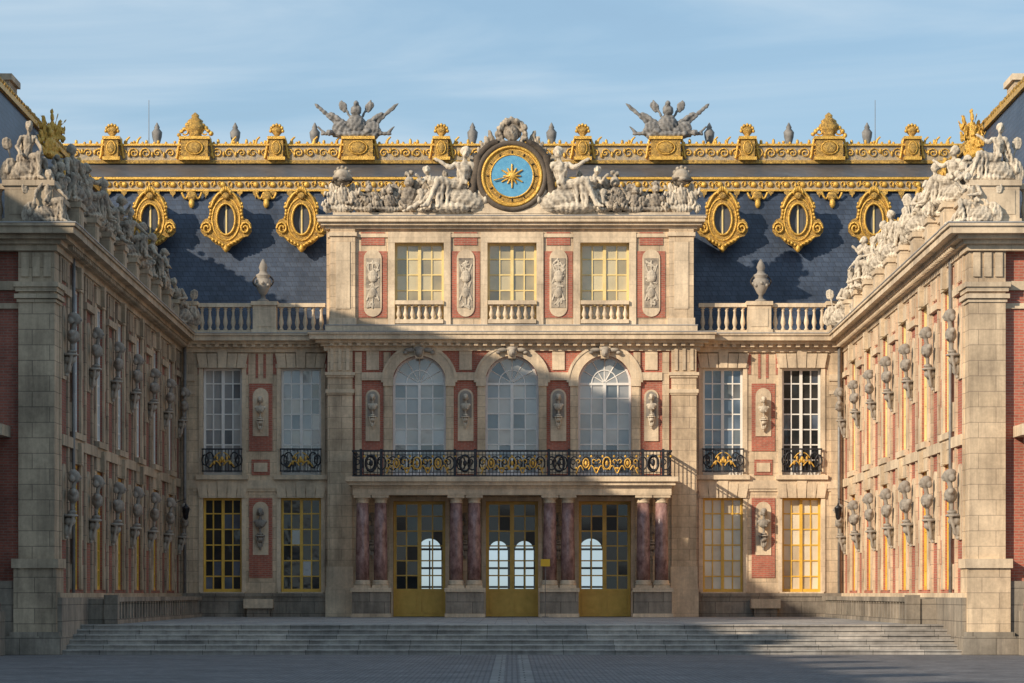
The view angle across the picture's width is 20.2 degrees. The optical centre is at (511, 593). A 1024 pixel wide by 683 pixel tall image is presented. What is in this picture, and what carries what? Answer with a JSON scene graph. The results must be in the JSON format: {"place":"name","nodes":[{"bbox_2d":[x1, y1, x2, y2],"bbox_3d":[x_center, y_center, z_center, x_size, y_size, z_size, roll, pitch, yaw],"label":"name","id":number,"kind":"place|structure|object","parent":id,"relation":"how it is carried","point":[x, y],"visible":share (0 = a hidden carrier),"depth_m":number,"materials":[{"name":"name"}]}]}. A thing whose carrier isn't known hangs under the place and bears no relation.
{"place":"outdoors","nodes":[
{"label":"outdoors","id":0,"kind":"place"},
{"bbox_2d":[329,229,668,323],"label":"attic wall","id":1,"kind":"structure","parent":0,"point":[477,247],"depth_m":110.05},
{"bbox_2d":[388,232,635,323],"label":"attic window frame","id":2,"kind":"object","parent":1,"relation":"attached to","point":[511,237],"visible":1,"depth_m":109.97,"materials":[{"name":"stone"}]},
{"bbox_2d":[395,244,628,320],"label":"window frame","id":3,"kind":"object","parent":1,"relation":"attached to","point":[511,274],"visible":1,"depth_m":110.33,"materials":[{"name":"wood"}]},
{"bbox_2d":[397,246,626,318],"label":"window glass","id":4,"kind":"object","parent":3,"relation":"in","point":[518,269],"visible":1,"depth_m":110.38,"materials":[{"name":"glass"}]},
{"bbox_2d":[364,249,659,316],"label":"relief frame","id":5,"kind":"object","parent":1,"relation":"attached to","point":[556,312],"visible":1,"depth_m":109.98,"materials":[{"name":"stone"}]},
{"bbox_2d":[359,232,664,317],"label":"attic brick panel","id":6,"kind":"object","parent":1,"relation":"attached to","point":[473,241],"visible":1,"depth_m":110.02,"materials":[{"name":"brick"}]},
{"bbox_2d":[0,655,1023,682],"bbox_3d":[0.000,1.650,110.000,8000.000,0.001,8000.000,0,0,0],"label":"ground","id":7,"kind":"structure","parent":0,"point":[479,668],"depth_m":63.56,"materials":[{"name":"stone"}]},
{"bbox_2d":[0,73,201,655],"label":"palace wing","id":8,"kind":"structure","parent":7,"relation":"on","point":[97,333],"depth_m":83.31,"materials":[{"name":"stone"}]},
{"bbox_2d":[0,120,54,179],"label":"seated statue","id":9,"kind":"object","parent":8,"relation":"on","point":[27,164],"visible":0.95,"depth_m":78.24,"materials":[{"name":"stone"}]},
{"bbox_2d":[21,169,71,220],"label":"seated statue","id":10,"kind":"object","parent":8,"relation":"on","point":[31,211],"visible":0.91,"depth_m":77.76,"materials":[{"name":"stone"}]},
{"bbox_2d":[63,143,92,206],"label":"seated statue","id":11,"kind":"object","parent":8,"relation":"on","point":[76,171],"visible":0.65,"depth_m":82.53,"materials":[{"name":"stone"}]},
{"bbox_2d":[65,163,117,222],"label":"seated statue","id":12,"kind":"object","parent":8,"relation":"on","point":[99,208],"visible":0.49,"depth_m":86.21,"materials":[{"name":"stone"}]},
{"bbox_2d":[75,465,169,590],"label":"window frame","id":13,"kind":"structure","parent":8,"relation":"in","point":[98,531],"depth_m":87.86,"materials":[{"name":"yellow paint"}]},
{"bbox_2d":[75,291,170,469],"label":"window frame","id":14,"kind":"structure","parent":8,"relation":"in","point":[98,310],"depth_m":87.86,"materials":[{"name":"white paint"}]},
{"bbox_2d":[127,208,151,261],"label":"seated statue","id":15,"kind":"object","parent":8,"relation":"on","point":[138,248],"visible":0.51,"depth_m":96.23,"materials":[{"name":"stone"}]},
{"bbox_2d":[171,277,200,325],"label":"seated statue","id":16,"kind":"object","parent":8,"relation":"on","point":[189,315],"visible":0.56,"depth_m":109.69,"materials":[{"name":"stone"}]},
{"bbox_2d":[62,624,961,654],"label":"stone steps","id":17,"kind":"structure","parent":7,"relation":"on","point":[511,639],"depth_m":79.56,"materials":[{"name":"stone"}]},
{"bbox_2d":[822,73,1023,655],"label":"palace wing","id":18,"kind":"structure","parent":7,"relation":"on","point":[926,333],"depth_m":83.31,"materials":[{"name":"stone"}]},
{"bbox_2d":[89,164,932,176],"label":"roof","id":19,"kind":"structure","parent":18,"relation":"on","point":[400,170],"depth_m":116.52,"materials":[{"name":"metal"}]},
{"bbox_2d":[81,160,942,163],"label":"ridge crest","id":20,"kind":"object","parent":19,"relation":"on","point":[452,161],"depth_m":117.80,"materials":[{"name":"gold metal"}]},
{"bbox_2d":[65,146,958,159],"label":"ridge crest","id":21,"kind":"object","parent":20,"relation":"on","point":[421,156],"depth_m":117.94,"materials":[{"name":"metal"}]},
{"bbox_2d":[63,144,961,145],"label":"ridge crest","id":22,"kind":"object","parent":21,"relation":"on","point":[544,144],"depth_m":117.84,"materials":[{"name":"gold metal"}]},
{"bbox_2d":[104,139,919,155],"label":"crest pedestal","id":23,"kind":"object","parent":20,"relation":"on","point":[360,147],"visible":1,"depth_m":117.65,"materials":[{"name":"gold metal"}]},
{"bbox_2d":[99,136,925,159],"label":"crest pedestal","id":24,"kind":"object","parent":20,"relation":"on","point":[119,138],"visible":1,"depth_m":117.58,"materials":[{"name":"gold metal"}]},
{"bbox_2d":[315,100,398,138],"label":"roof trophy","id":25,"kind":"object","parent":24,"relation":"on","point":[355,124],"visible":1,"depth_m":117.83,"materials":[{"name":"stone"}]},
{"bbox_2d":[107,112,916,135],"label":"crest finials","id":26,"kind":"object","parent":24,"relation":"on","point":[195,126],"visible":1,"depth_m":117.79,"materials":[{"name":"gold metal"}]},
{"bbox_2d":[104,121,919,137],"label":"crest vase","id":27,"kind":"object","parent":24,"relation":"on","point":[211,133],"visible":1,"depth_m":117.84,"materials":[{"name":"gold metal"}]},
{"bbox_2d":[74,136,953,157],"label":"ridge crest scroll","id":28,"kind":"object","parent":24,"relation":"on","point":[423,152],"visible":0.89,"depth_m":117.89,"materials":[{"name":"gold metal"}]},
{"bbox_2d":[625,100,708,138],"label":"roof trophy","id":29,"kind":"object","parent":24,"relation":"on","point":[667,124],"visible":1,"depth_m":117.83,"materials":[{"name":"stone"}]},
{"bbox_2d":[823,280,852,325],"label":"seated statue","id":30,"kind":"object","parent":18,"relation":"on","point":[834,315],"visible":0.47,"depth_m":109.74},
{"bbox_2d":[877,210,897,261],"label":"seated statue","id":31,"kind":"object","parent":18,"relation":"on","point":[885,249],"visible":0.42,"depth_m":96.27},
{"bbox_2d":[853,465,948,590],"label":"window frame","id":32,"kind":"structure","parent":18,"relation":"in","point":[925,474],"depth_m":87.84,"materials":[{"name":"yellow paint"}]},
{"bbox_2d":[853,291,948,469],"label":"window frame","id":33,"kind":"structure","parent":18,"relation":"in","point":[925,310],"depth_m":87.86,"materials":[{"name":"yellow paint"}]},
{"bbox_2d":[897,180,927,235],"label":"seated statue","id":34,"kind":"object","parent":18,"relation":"on","point":[909,223],"visible":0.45,"depth_m":89.46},
{"bbox_2d":[915,145,974,207],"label":"seated statue","id":35,"kind":"object","parent":18,"relation":"on","point":[940,189],"visible":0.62,"depth_m":82.64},
{"bbox_2d":[944,172,1002,223],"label":"seated statue","id":36,"kind":"object","parent":18,"relation":"on","point":[989,211],"visible":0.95,"depth_m":77.79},
{"bbox_2d":[954,122,1023,180],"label":"seated statue","id":37,"kind":"object","parent":18,"relation":"on","point":[985,165],"visible":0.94,"depth_m":78.25,"materials":[{"name":"stone"}]},
{"bbox_2d":[109,192,914,330],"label":"mansard slope","id":38,"kind":"structure","parent":0,"point":[210,271],"depth_m":113.89,"materials":[{"name":"stone"}]},
{"bbox_2d":[96,180,924,188],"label":"roof moulding","id":39,"kind":"object","parent":38,"relation":"attached to","point":[317,186],"depth_m":115.08,"materials":[{"name":"metal"}]},
{"bbox_2d":[93,177,929,191],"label":"roof moulding","id":40,"kind":"object","parent":38,"relation":"on","point":[608,178],"depth_m":115.00,"materials":[{"name":"gold metal"}]},
{"bbox_2d":[108,182,920,187],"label":"roof rosette","id":41,"kind":"object","parent":40,"relation":"attached to","point":[637,184],"visible":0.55,"depth_m":115.00,"materials":[{"name":"gold metal"}]},
{"bbox_2d":[113,181,916,186],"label":"roof scroll","id":42,"kind":"object","parent":41,"relation":"attached to","point":[401,183],"visible":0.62,"depth_m":115.02,"materials":[{"name":"gold metal"}]},
{"bbox_2d":[132,202,891,246],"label":"oculus","id":43,"kind":"object","parent":38,"relation":"attached to","point":[717,218],"depth_m":113.65,"materials":[{"name":"metal"}]},
{"bbox_2d":[135,198,888,241],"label":"oculus ring","id":44,"kind":"object","parent":38,"relation":"attached to","point":[709,212],"visible":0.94,"depth_m":113.50,"materials":[{"name":"metal"}]},
{"bbox_2d":[134,191,889,244],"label":"oculus scroll","id":45,"kind":"object","parent":38,"relation":"attached to","point":[701,231],"visible":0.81,"depth_m":113.45,"materials":[{"name":"metal"}]},
{"bbox_2d":[132,191,895,252],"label":"oculus cartouche","id":46,"kind":"object","parent":38,"relation":"attached to","point":[704,235],"visible":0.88,"depth_m":113.53,"materials":[{"name":"metal"}]},
{"bbox_2d":[397,505,626,588],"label":"vestibule back wall","id":47,"kind":"structure","parent":0,"point":[412,552],"depth_m":122.00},
{"bbox_2d":[125,616,898,623],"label":"marble terrace","id":48,"kind":"structure","parent":0,"point":[511,620],"depth_m":94.98,"materials":[{"name":"stone"}]},
{"bbox_2d":[193,352,830,596],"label":"side wall","id":49,"kind":"structure","parent":48,"relation":"on","point":[269,585],"depth_m":110.65,"materials":[{"name":"stone"}]},
{"bbox_2d":[198,364,825,591],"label":"window surround","id":50,"kind":"object","parent":49,"relation":"attached to","point":[323,473],"visible":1,"depth_m":110.61,"materials":[{"name":"stone"}]},
{"bbox_2d":[181,216,842,351],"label":"cornice","id":51,"kind":"structure","parent":49,"relation":"on","point":[324,340],"depth_m":109.86,"materials":[{"name":"stone"}]},
{"bbox_2d":[327,231,328,323],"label":"attic side wall","id":52,"kind":"structure","parent":51,"relation":"on","point":[327,278],"depth_m":110.50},
{"bbox_2d":[333,212,689,214],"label":"attic plinth","id":53,"kind":"structure","parent":51,"relation":"on","point":[469,213],"depth_m":109.90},
{"bbox_2d":[198,300,825,331],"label":"balustrade","id":54,"kind":"object","parent":51,"relation":"on","point":[511,321],"visible":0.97,"depth_m":109.98,"materials":[{"name":"stone"}]},
{"bbox_2d":[200,304,823,329],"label":"balusters","id":55,"kind":"object","parent":54,"relation":"on","point":[505,314],"visible":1,"depth_m":110.73,"materials":[{"name":"stone"}]},
{"bbox_2d":[186,301,837,331],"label":"pedestal","id":56,"kind":"object","parent":51,"relation":"on","point":[265,316],"visible":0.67,"depth_m":110.51,"materials":[{"name":"stone"}]},
{"bbox_2d":[196,215,828,332],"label":"cornice lead cover","id":57,"kind":"object","parent":51,"relation":"on","point":[512,324],"visible":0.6,"depth_m":109.57,"materials":[{"name":"metal"}]},
{"bbox_2d":[188,343,836,346],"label":"cornice modillions","id":58,"kind":"object","parent":51,"relation":"attached to","point":[512,344],"visible":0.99,"depth_m":109.67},
{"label":"attic","id":59,"kind":"object","parent":51,"relation":"on","visible":0},
{"bbox_2d":[321,182,362,213],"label":"helmet trophy sculpture","id":60,"kind":"object","parent":59,"relation":"on","point":[338,196],"visible":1,"depth_m":109.97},
{"bbox_2d":[362,183,406,212],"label":"armour trophy sculpture","id":61,"kind":"object","parent":59,"relation":"on","point":[388,201],"visible":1,"depth_m":109.87,"materials":[{"name":"stone"}]},
{"bbox_2d":[379,170,427,211],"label":"armour trophy sculpture","id":62,"kind":"object","parent":59,"relation":"on","point":[408,192],"visible":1,"depth_m":110.13,"materials":[{"name":"stone"}]},
{"bbox_2d":[407,146,487,213],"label":"seated statue","id":63,"kind":"object","parent":59,"relation":"on","point":[453,196],"visible":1,"depth_m":109.69,"materials":[{"name":"stone"}]},
{"bbox_2d":[468,116,555,212],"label":"palace clock","id":64,"kind":"object","parent":59,"relation":"on","point":[512,174],"visible":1,"depth_m":109.82,"materials":[{"name":"gold metal"}]},
{"bbox_2d":[536,146,613,213],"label":"seated statue","id":65,"kind":"object","parent":59,"relation":"on","point":[578,195],"visible":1,"depth_m":109.69,"materials":[{"name":"stone"}]},
{"bbox_2d":[606,183,650,212],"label":"armour trophy sculpture","id":66,"kind":"object","parent":59,"relation":"on","point":[623,203],"visible":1,"depth_m":109.85,"materials":[{"name":"stone"}]},
{"bbox_2d":[661,182,702,213],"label":"helmet trophy sculpture","id":67,"kind":"object","parent":59,"relation":"on","point":[681,198],"visible":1,"depth_m":109.97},
{"bbox_2d":[204,498,819,615],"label":"window frame","id":68,"kind":"object","parent":49,"relation":"attached to","point":[604,560],"visible":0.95,"depth_m":110.32,"materials":[{"name":"yellow paint"}]},
{"bbox_2d":[705,500,817,588],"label":"window glass","id":69,"kind":"object","parent":68,"relation":"attached to","point":[736,549],"visible":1,"depth_m":110.95,"materials":[{"name":"glass"}]},
{"bbox_2d":[204,357,819,474],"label":"window frame","id":70,"kind":"object","parent":49,"relation":"attached to","point":[511,413],"visible":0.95,"depth_m":110.88,"materials":[{"name":"white paint"}]},
{"bbox_2d":[206,359,628,471],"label":"window glass","id":71,"kind":"object","parent":70,"relation":"attached to","point":[518,407],"visible":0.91,"depth_m":110.32,"materials":[{"name":"glass"}]},
{"bbox_2d":[214,363,739,471],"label":"window glass","id":72,"kind":"object","parent":70,"relation":"attached to","point":[518,419],"visible":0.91,"depth_m":110.32,"materials":[{"name":"glass"}]},
{"bbox_2d":[206,371,817,588],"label":"window glass","id":73,"kind":"object","parent":70,"relation":"attached to","point":[315,508],"visible":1,"depth_m":110.95,"materials":[{"name":"glass"}]},
{"bbox_2d":[198,354,825,577],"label":"brick field","id":74,"kind":"structure","parent":49,"relation":"attached to","point":[260,566],"depth_m":110.62,"materials":[{"name":"brick"}]},
{"bbox_2d":[196,350,827,497],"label":"voussoir","id":75,"kind":"object","parent":49,"relation":"attached to","point":[300,357],"visible":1,"depth_m":110.54,"materials":[{"name":"stone"}]},
{"bbox_2d":[183,347,840,592],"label":"pilaster","id":76,"kind":"object","parent":49,"relation":"attached to","point":[184,471],"visible":0.65,"depth_m":110.40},
{"bbox_2d":[182,480,841,490],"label":"belt course","id":77,"kind":"object","parent":49,"relation":"attached to","point":[269,485],"visible":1,"depth_m":110.56,"materials":[{"name":"stone"}]},
{"bbox_2d":[181,352,842,592],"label":"corner quoin","id":78,"kind":"object","parent":49,"relation":"attached to","point":[189,476],"visible":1,"depth_m":110.58,"materials":[{"name":"stone"}]},
{"bbox_2d":[328,346,695,565],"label":"corner pilaster","id":79,"kind":"object","parent":48,"relation":"on","point":[683,489],"visible":0.79,"depth_m":109.86,"materials":[{"name":"stone"}]},
{"bbox_2d":[356,503,667,579],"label":"column shaft","id":80,"kind":"object","parent":48,"relation":"on","point":[474,547],"visible":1,"depth_m":107.84,"materials":[{"name":"stone"}]},
{"bbox_2d":[354,495,669,502],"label":"column capital","id":81,"kind":"object","parent":80,"relation":"on","point":[478,498],"visible":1,"depth_m":107.81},
{"bbox_2d":[352,485,671,495],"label":"portico entablature","id":82,"kind":"structure","parent":81,"relation":"on","point":[511,490],"depth_m":107.71,"materials":[{"name":"stone"}]},
{"bbox_2d":[346,477,677,486],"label":"portico slab","id":83,"kind":"structure","parent":82,"relation":"on","point":[351,481],"depth_m":107.43,"materials":[{"name":"stone"}]},
{"bbox_2d":[209,452,814,473],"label":"balcony gilding","id":84,"kind":"object","parent":83,"relation":"on","point":[300,460],"visible":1,"depth_m":107.57,"materials":[{"name":"metal"}]},
{"bbox_2d":[352,450,671,476],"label":"balcony railing","id":85,"kind":"object","parent":83,"relation":"on","point":[355,454],"visible":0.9,"depth_m":107.62,"materials":[{"name":"metal"}]},
{"bbox_2d":[354,454,669,471],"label":"balcony scrolls","id":86,"kind":"object","parent":85,"relation":"attached to","point":[649,461],"visible":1,"depth_m":107.60,"materials":[{"name":"metal"}]},
{"bbox_2d":[353,351,670,616],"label":"pavilion wall","id":87,"kind":"structure","parent":48,"relation":"on","point":[478,356],"depth_m":110.00,"materials":[{"name":"red brick"}]},
{"bbox_2d":[385,386,638,474],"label":"window jamb","id":88,"kind":"object","parent":87,"relation":"attached to","point":[481,417],"depth_m":109.92,"materials":[{"name":"stone"}]},
{"bbox_2d":[253,388,770,554],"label":"bust plaque","id":89,"kind":"object","parent":87,"relation":"attached to","point":[466,434],"visible":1,"depth_m":110.59,"materials":[{"name":"stone"}]},
{"bbox_2d":[367,391,656,417],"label":"bust plaque","id":90,"kind":"object","parent":89,"relation":"attached to","point":[554,410],"visible":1,"depth_m":109.92,"materials":[{"name":"stone"}]},
{"bbox_2d":[381,346,642,381],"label":"archivolt","id":91,"kind":"object","parent":87,"relation":"attached to","point":[491,357],"visible":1,"depth_m":109.91,"materials":[{"name":"stone"}]},
{"bbox_2d":[397,592,626,612],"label":"door panel","id":92,"kind":"structure","parent":87,"relation":"attached to","point":[499,602],"depth_m":110.29,"materials":[{"name":"metal"}]},
{"bbox_2d":[355,352,668,474],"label":"brick edge quoin","id":93,"kind":"object","parent":87,"relation":"attached to","point":[387,356],"visible":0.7,"depth_m":109.94,"materials":[{"name":"stone"}]},
{"bbox_2d":[366,351,657,369],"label":"frieze block","id":94,"kind":"structure","parent":87,"relation":"attached to","point":[465,360],"depth_m":109.95,"materials":[{"name":"stone"}]},
{"bbox_2d":[325,372,698,394],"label":"pilaster capital","id":95,"kind":"object","parent":87,"relation":"attached to","point":[671,391],"visible":1,"depth_m":109.78,"materials":[{"name":"stone"}]},
{"bbox_2d":[364,452,659,473],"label":"dado panel","id":96,"kind":"object","parent":87,"relation":"attached to","point":[366,454],"visible":0.27,"depth_m":109.95,"materials":[{"name":"stone"}]},
{"bbox_2d":[362,372,661,379],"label":"impost band","id":97,"kind":"object","parent":87,"relation":"attached to","point":[470,375],"visible":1,"depth_m":109.90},
{"bbox_2d":[183,593,840,616],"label":"plinth","id":98,"kind":"structure","parent":48,"relation":"on","point":[738,604],"depth_m":110.43,"materials":[{"name":"stone"}]},
{"bbox_2d":[196,475,827,596],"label":"window sill","id":99,"kind":"structure","parent":98,"relation":"on","point":[325,477],"depth_m":110.45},
{"bbox_2d":[352,592,671,613],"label":"column pedestal","id":100,"kind":"object","parent":48,"relation":"on","point":[473,602],"depth_m":107.63,"materials":[{"name":"stone"}]},
{"bbox_2d":[389,497,634,616],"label":"door surround","id":101,"kind":"object","parent":48,"relation":"on","point":[539,500],"visible":0.7,"depth_m":109.89,"materials":[{"name":"stone"}]},
{"bbox_2d":[325,566,698,616],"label":"pilaster base","id":102,"kind":"object","parent":48,"relation":"on","point":[683,584],"visible":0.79,"depth_m":109.76,"materials":[{"name":"stone"}]},
{"bbox_2d":[353,496,670,587],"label":"pavilion ground floor","id":103,"kind":"structure","parent":48,"relation":"on","point":[465,504],"depth_m":109.95,"materials":[{"name":"stone"}]},
{"bbox_2d":[329,229,694,323],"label":"attic corner pier","id":104,"kind":"structure","parent":0,"point":[350,313],"depth_m":109.93,"materials":[{"name":"stone"}]},
{"bbox_2d":[201,448,822,471],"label":"balcony rail","id":105,"kind":"object","parent":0,"point":[703,449],"visible":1,"depth_m":110.48,"materials":[{"name":"metal"}]},
{"bbox_2d":[366,258,657,307],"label":"relief ground","id":106,"kind":"structure","parent":0,"point":[647,302],"depth_m":109.97,"materials":[{"name":"stone"}]},
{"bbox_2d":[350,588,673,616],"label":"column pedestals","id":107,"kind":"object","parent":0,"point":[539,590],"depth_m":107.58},
{"bbox_2d":[354,580,669,587],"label":"column base","id":108,"kind":"object","parent":107,"relation":"on","point":[479,583],"visible":1,"depth_m":107.76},
{"bbox_2d":[489,655,534,682],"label":"paved path","id":109,"kind":"structure","parent":0,"point":[498,670],"depth_m":61.68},
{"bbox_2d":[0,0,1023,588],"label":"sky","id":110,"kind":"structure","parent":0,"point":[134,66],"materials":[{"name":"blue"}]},
{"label":"rear roof","id":111,"kind":"object","parent":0,"visible":0},
{"bbox_2d":[152,123,871,143],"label":"ridge vase","id":112,"kind":"object","parent":111,"relation":"on","point":[472,133],"visible":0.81,"depth_m":119.07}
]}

